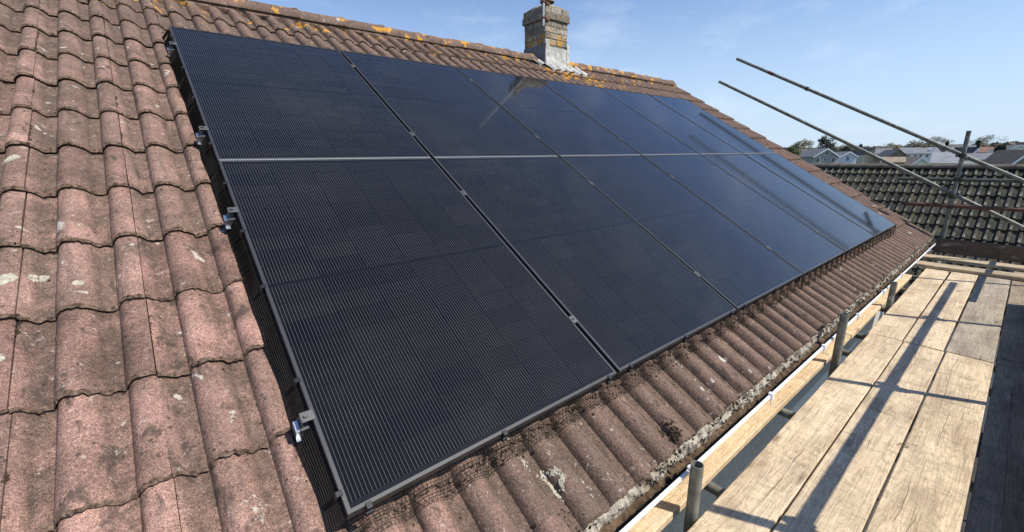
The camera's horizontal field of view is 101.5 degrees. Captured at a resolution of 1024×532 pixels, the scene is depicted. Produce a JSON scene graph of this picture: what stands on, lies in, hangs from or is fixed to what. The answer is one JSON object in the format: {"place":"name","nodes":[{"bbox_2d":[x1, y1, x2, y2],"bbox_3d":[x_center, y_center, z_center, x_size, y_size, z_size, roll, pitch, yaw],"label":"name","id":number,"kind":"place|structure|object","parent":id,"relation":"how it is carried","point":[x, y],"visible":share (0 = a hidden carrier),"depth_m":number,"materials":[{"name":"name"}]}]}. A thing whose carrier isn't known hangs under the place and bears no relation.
{"place":"outdoors","nodes":[
{"label":"outdoors","id":0,"kind":"place"},
{"bbox_2d":[250,0,1023,147],"label":"sky","id":1,"kind":"structure","parent":0,"point":[949,69],"materials":[{"name":"blue"}]},
{"bbox_2d":[799,148,840,163],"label":"house","id":2,"kind":"structure","parent":0,"point":[825,155],"depth_m":117.75,"materials":[{"name":"white plastic"}]},
{"bbox_2d":[835,151,858,163],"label":"house","id":3,"kind":"structure","parent":0,"point":[848,157],"depth_m":124.65,"materials":[{"name":"blue plastic"}]},
{"bbox_2d":[872,146,906,163],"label":"house","id":4,"kind":"structure","parent":0,"point":[897,152],"depth_m":91.49,"materials":[{"name":"stone"}]},
{"bbox_2d":[863,412,982,531],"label":"patio","id":5,"kind":"structure","parent":0,"point":[969,496],"depth_m":6.81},
{"bbox_3d":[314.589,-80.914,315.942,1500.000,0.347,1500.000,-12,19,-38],"label":"ground","id":6,"kind":"structure","parent":0,"visible":0},
{"bbox_2d":[0,0,935,531],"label":"house","id":7,"kind":"structure","parent":6,"relation":"on","point":[140,390],"depth_m":1.60,"materials":[{"name":"tile"}]},
{"bbox_2d":[167,41,664,104],"bbox_3d":[0.461,-1.988,4.856,6.986,0.126,0.100,-12,50,-38],"label":"mounting rail","id":8,"kind":"object","parent":7,"relation":"attached to","point":[170,49],"visible":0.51,"depth_m":2.71,"materials":[{"name":"metal"}]},
{"bbox_2d":[341,50,557,159],"bbox_3d":[-0.550,-1.354,3.491,1.134,0.037,1.748,-12,50,-38],"label":"solar panel","id":9,"kind":"object","parent":8,"relation":"attached to","point":[441,111],"visible":1,"depth_m":3.37,"materials":[{"name":"grey"}]},
{"bbox_2d":[648,94,774,153],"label":"solar panel","id":10,"kind":"object","parent":8,"relation":"on","point":[741,142],"visible":1,"depth_m":6.25,"materials":[{"name":"grey"}]},
{"bbox_2d":[196,126,725,144],"bbox_3d":[1.081,-1.251,4.283,6.986,0.126,0.100,-12,50,-38],"label":"mounting rail","id":11,"kind":"object","parent":7,"relation":"attached to","point":[200,135],"visible":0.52,"depth_m":2.14,"materials":[{"name":"metal"}]},
{"bbox_2d":[169,26,430,165],"bbox_3d":[-1.440,-1.157,2.783,1.134,0.038,1.748,-12,50,-38],"label":"solar panel","id":12,"kind":"object","parent":11,"relation":"attached to","point":[255,99],"visible":1,"depth_m":2.64,"materials":[{"name":"grey"}]},
{"bbox_2d":[456,67,640,156],"bbox_3d":[0.338,-1.551,4.200,1.134,0.037,1.748,-12,50,-38],"label":"solar panel","id":13,"kind":"object","parent":11,"relation":"attached to","point":[558,125],"visible":1,"depth_m":4.10,"materials":[{"name":"grey"}]},
{"bbox_2d":[538,79,698,155],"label":"solar panel","id":14,"kind":"object","parent":11,"relation":"attached to","point":[634,130],"visible":1,"depth_m":4.82,"materials":[{"name":"grey"}]},
{"bbox_2d":[601,88,742,154],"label":"solar panel","id":15,"kind":"object","parent":11,"relation":"attached to","point":[691,135],"visible":0.98,"depth_m":5.54,"materials":[{"name":"grey"}]},
{"bbox_2d":[223,169,771,229],"bbox_3d":[1.470,-0.787,3.922,6.986,0.126,0.100,-12,50,-38],"label":"mounting rail","id":16,"kind":"object","parent":7,"relation":"attached to","point":[229,218],"visible":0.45,"depth_m":1.78,"materials":[{"name":"metal"}]},
{"bbox_2d":[702,154,873,252],"bbox_3d":[3.082,-0.794,4.724,1.134,0.035,1.737,-13,50,-38],"label":"solar panel","id":17,"kind":"object","parent":16,"relation":"attached to","point":[845,234],"visible":0.98,"depth_m":4.64,"materials":[{"name":"grey"}]},
{"bbox_2d":[162,29,895,531],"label":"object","id":18,"kind":"object","parent":7,"relation":"attached to","point":[254,287],"visible":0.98,"depth_m":1.54,"materials":[{"name":"black metal"}]},
{"bbox_2d":[542,0,549,25],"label":"aerial mast","id":19,"kind":"object","parent":7,"relation":"attached to","point":[544,2],"visible":1,"depth_m":5.87,"materials":[{"name":"silver metal"}]},
{"bbox_2d":[292,218,849,442],"bbox_3d":[2.043,-0.106,3.393,6.986,0.126,0.100,-12,50,-38],"label":"mounting rail","id":20,"kind":"object","parent":7,"relation":"attached to","point":[300,426],"visible":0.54,"depth_m":1.25,"materials":[{"name":"metal"}]},
{"bbox_2d":[219,158,616,519],"bbox_3d":[-0.474,-0.008,1.890,1.134,0.035,1.737,-12,50,-38],"label":"solar panel","id":21,"kind":"object","parent":20,"relation":"attached to","point":[425,325],"visible":1,"depth_m":1.67,"materials":[{"name":"grey"}]},
{"bbox_2d":[434,157,735,375],"bbox_3d":[0.415,-0.203,2.599,1.134,0.035,1.737,-12,50,-38],"label":"solar panel","id":22,"kind":"object","parent":20,"relation":"attached to","point":[621,287],"visible":1,"depth_m":2.44,"materials":[{"name":"grey"}]},
{"bbox_2d":[560,155,802,309],"bbox_3d":[1.303,-0.401,3.307,1.134,0.035,1.737,-12,50,-38],"label":"solar panel","id":23,"kind":"object","parent":20,"relation":"attached to","point":[735,266],"visible":0.99,"depth_m":3.18,"materials":[{"name":"grey"}]},
{"bbox_2d":[643,155,844,274],"bbox_3d":[2.193,-0.598,4.015,1.134,0.035,1.737,-12,50,-38],"label":"solar panel","id":24,"kind":"object","parent":20,"relation":"attached to","point":[798,245],"visible":1,"depth_m":3.91,"materials":[{"name":"grey"}]},
{"bbox_2d":[744,153,894,236],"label":"solar panel","id":25,"kind":"object","parent":20,"relation":"attached to","point":[874,223],"visible":1,"depth_m":5.35,"materials":[{"name":"grey"}]},
{"bbox_2d":[782,339,856,427],"bbox_3d":[3.151,1.660,4.353,2.120,1.300,0.050,-12,19,-38],"label":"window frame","id":26,"kind":"structure","parent":7,"relation":"in","point":[800,399],"depth_m":3.93,"materials":[{"name":"white plastic"}]},
{"bbox_2d":[786,145,801,155],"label":"tree","id":27,"kind":"object","parent":6,"relation":"on","point":[793,149],"visible":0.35,"depth_m":113.00,"materials":[{"name":"green plant"}]},
{"bbox_2d":[796,149,810,155],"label":"house","id":28,"kind":"structure","parent":6,"relation":"on","point":[804,151],"depth_m":127.84,"materials":[{"name":"stone"}]},
{"bbox_2d":[796,138,814,148],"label":"tree","id":29,"kind":"object","parent":6,"relation":"on","point":[806,143],"visible":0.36,"depth_m":150.95,"materials":[{"name":"green plant"}]},
{"bbox_2d":[816,135,836,150],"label":"tree","id":30,"kind":"object","parent":6,"relation":"on","point":[825,142],"visible":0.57,"depth_m":143.58,"materials":[{"name":"green plant"}]},
{"bbox_2d":[838,146,852,151],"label":"tree","id":31,"kind":"object","parent":6,"relation":"on","point":[846,148],"visible":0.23,"depth_m":153.36,"materials":[{"name":"green plant"}]},
{"bbox_2d":[683,57,1023,531],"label":"scaffold","id":32,"kind":"object","parent":6,"relation":"on","point":[694,491],"visible":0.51,"depth_m":5.53,"materials":[{"name":"metal"}]},
{"bbox_2d":[627,334,850,531],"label":"pine plank","id":33,"kind":"object","parent":32,"relation":"on","point":[664,511],"visible":0.39,"depth_m":2.08,"materials":[{"name":"beige wood"}]},
{"bbox_2d":[687,333,902,531],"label":"scaffold board","id":34,"kind":"object","parent":32,"relation":"on","point":[760,493],"visible":0.91,"depth_m":2.03,"materials":[{"name":"brown wood"}]},
{"bbox_2d":[772,342,943,531],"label":"scaffold board","id":35,"kind":"object","parent":32,"relation":"on","point":[840,491],"visible":1,"depth_m":2.00,"materials":[{"name":"brown wood"}]},
{"bbox_2d":[846,274,911,338],"bbox_3d":[3.608,0.324,4.179,2.575,0.039,0.217,-12,19,-38],"label":"pine plank","id":36,"kind":"object","parent":32,"relation":"on","point":[854,327],"visible":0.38,"depth_m":3.81,"materials":[{"name":"beige wood"}]},
{"bbox_2d":[867,268,949,340],"bbox_3d":[4.092,0.305,4.225,3.065,0.039,0.205,-13,19,-38],"label":"scaffold board","id":37,"kind":"object","parent":32,"relation":"on","point":[900,317],"visible":0.96,"depth_m":3.89,"materials":[{"name":"brown wood"}]},
{"bbox_2d":[865,352,993,531],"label":"scaffold board","id":38,"kind":"object","parent":32,"relation":"on","point":[927,487],"visible":0.98,"depth_m":1.97,"materials":[{"name":"brown wood"}]},
{"bbox_2d":[902,271,978,350],"bbox_3d":[4.229,0.346,4.053,3.080,0.039,0.219,-12,19,-38],"label":"scaffold board","id":39,"kind":"object","parent":32,"relation":"on","point":[934,325],"visible":0.94,"depth_m":3.69,"materials":[{"name":"brown wood"}]},
{"bbox_2d":[944,275,1009,362],"bbox_3d":[4.384,0.392,3.879,3.070,0.039,0.235,-12,19,-38],"label":"scaffold board","id":40,"kind":"object","parent":32,"relation":"on","point":[976,332],"visible":0.99,"depth_m":3.52,"materials":[{"name":"brown wood"}]},
{"bbox_2d":[913,261,1023,280],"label":"scaffold board","id":41,"kind":"object","parent":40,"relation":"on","point":[982,272],"visible":0.88,"depth_m":4.91,"materials":[{"name":"brown wood"}]},
{"bbox_2d":[934,238,1023,262],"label":"toe board","id":42,"kind":"object","parent":32,"relation":"attached to","point":[986,250],"visible":0.92,"depth_m":5.46,"materials":[{"name":"brown wood"}]},
{"bbox_2d":[964,358,1023,531],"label":"scaffold board","id":43,"kind":"object","parent":32,"relation":"on","point":[997,501],"visible":1,"depth_m":1.94,"materials":[{"name":"wood"}]},
{"bbox_2d":[996,271,1023,363],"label":"scaffold board","id":44,"kind":"object","parent":32,"relation":"on","point":[1011,345],"visible":0.81,"depth_m":3.40,"materials":[{"name":"wood"}]},
{"bbox_2d":[921,254,1023,271],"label":"scaffold board","id":45,"kind":"object","parent":44,"relation":"on","point":[1006,266],"visible":0.91,"depth_m":5.28,"materials":[{"name":"brown wood"}]},
{"bbox_2d":[854,148,874,163],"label":"house","id":46,"kind":"structure","parent":6,"relation":"on","point":[864,158],"depth_m":131.03,"materials":[{"name":"stone"}]},
{"bbox_2d":[874,148,891,154],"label":"house","id":47,"kind":"structure","parent":6,"relation":"on","point":[878,151],"depth_m":127.22,"materials":[{"name":"stone"}]},
{"bbox_2d":[880,157,905,163],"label":"house","id":48,"kind":"structure","parent":6,"relation":"on","point":[898,160],"depth_m":66.09,"materials":[{"name":"beige paint"}]},
{"bbox_2d":[887,142,902,149],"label":"tree","id":49,"kind":"object","parent":6,"relation":"on","point":[894,145],"visible":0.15,"depth_m":166.49,"materials":[{"name":"green plant"}]},
{"bbox_2d":[784,141,1023,152],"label":"woodland","id":50,"kind":"object","parent":6,"relation":"on","point":[990,145],"visible":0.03,"depth_m":174.73,"materials":[{"name":"green plant"}]},
{"bbox_2d":[905,140,923,147],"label":"tree","id":51,"kind":"object","parent":6,"relation":"on","point":[914,144],"visible":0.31,"depth_m":164.90,"materials":[{"name":"green plant"}]},
{"bbox_2d":[810,163,1023,432],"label":"neighbouring house","id":52,"kind":"structure","parent":6,"relation":"on","point":[881,183],"depth_m":9.28,"materials":[{"name":"tile"}]},
{"bbox_2d":[903,156,931,163],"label":"house","id":53,"kind":"structure","parent":6,"relation":"on","point":[915,160],"depth_m":61.72,"materials":[{"name":"white plastic"}]},
{"bbox_2d":[899,144,940,161],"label":"house","id":54,"kind":"structure","parent":6,"relation":"on","point":[926,151],"depth_m":130.76,"materials":[{"name":"stone"}]},
{"bbox_2d":[921,142,934,146],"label":"tree","id":55,"kind":"object","parent":6,"relation":"on","point":[927,145],"visible":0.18,"depth_m":159.71,"materials":[{"name":"green plant"}]},
{"bbox_2d":[928,136,945,145],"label":"tree","id":56,"kind":"object","parent":6,"relation":"on","point":[937,138],"visible":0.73,"depth_m":157.32,"materials":[{"name":"green plant"}]},
{"bbox_2d":[930,152,958,163],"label":"house","id":57,"kind":"structure","parent":6,"relation":"on","point":[943,158],"depth_m":72.98,"materials":[{"name":"stone"}]},
{"bbox_2d":[935,137,954,146],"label":"tree","id":58,"kind":"object","parent":6,"relation":"on","point":[946,140],"visible":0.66,"depth_m":155.92,"materials":[{"name":"green plant"}]},
{"bbox_2d":[937,146,954,151],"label":"house","id":59,"kind":"structure","parent":6,"relation":"on","point":[941,150],"depth_m":135.07,"materials":[{"name":"white plastic"}]},
{"bbox_2d":[948,144,962,147],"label":"house","id":60,"kind":"structure","parent":6,"relation":"on","point":[956,145],"depth_m":163.72,"materials":[{"name":"stone"}]},
{"bbox_2d":[955,147,979,162],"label":"house","id":61,"kind":"structure","parent":6,"relation":"on","point":[972,149],"depth_m":126.75,"materials":[{"name":"white plastic"}]},
{"bbox_2d":[974,140,980,146],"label":"tree","id":62,"kind":"object","parent":6,"relation":"on","point":[978,143],"visible":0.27,"depth_m":140.72,"materials":[{"name":"green plant"}]},
{"bbox_2d":[964,153,992,163],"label":"house","id":63,"kind":"structure","parent":6,"relation":"on","point":[981,156],"depth_m":73.16,"materials":[{"name":"stone"}]},
{"bbox_2d":[969,138,989,146],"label":"tree","id":64,"kind":"object","parent":6,"relation":"on","point":[981,142],"visible":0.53,"depth_m":154.13,"materials":[{"name":"green plant"}]},
{"bbox_2d":[978,144,997,152],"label":"house","id":65,"kind":"structure","parent":6,"relation":"on","point":[983,149],"depth_m":118.38,"materials":[{"name":"orange brick"}]},
{"bbox_2d":[976,134,1008,146],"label":"tree","id":66,"kind":"object","parent":6,"relation":"on","point":[984,138],"visible":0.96,"depth_m":148.11,"materials":[{"name":"green plant"}]},
{"bbox_2d":[994,144,1006,151],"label":"tree","id":67,"kind":"object","parent":6,"relation":"on","point":[1000,147],"visible":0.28,"depth_m":76.76,"materials":[{"name":"green plant"}]},
{"bbox_2d":[983,150,1023,165],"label":"house","id":68,"kind":"structure","parent":6,"relation":"on","point":[1007,157],"depth_m":65.02,"materials":[{"name":"grey tile"}]},
{"bbox_2d":[988,149,1019,152],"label":"house","id":69,"kind":"structure","parent":6,"relation":"on","point":[990,150],"depth_m":79.29,"materials":[{"name":"stone"}]},
{"bbox_2d":[1006,144,1023,149],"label":"house","id":70,"kind":"structure","parent":6,"relation":"on","point":[1021,147],"depth_m":106.67,"materials":[{"name":"white plastic"}]}
]}

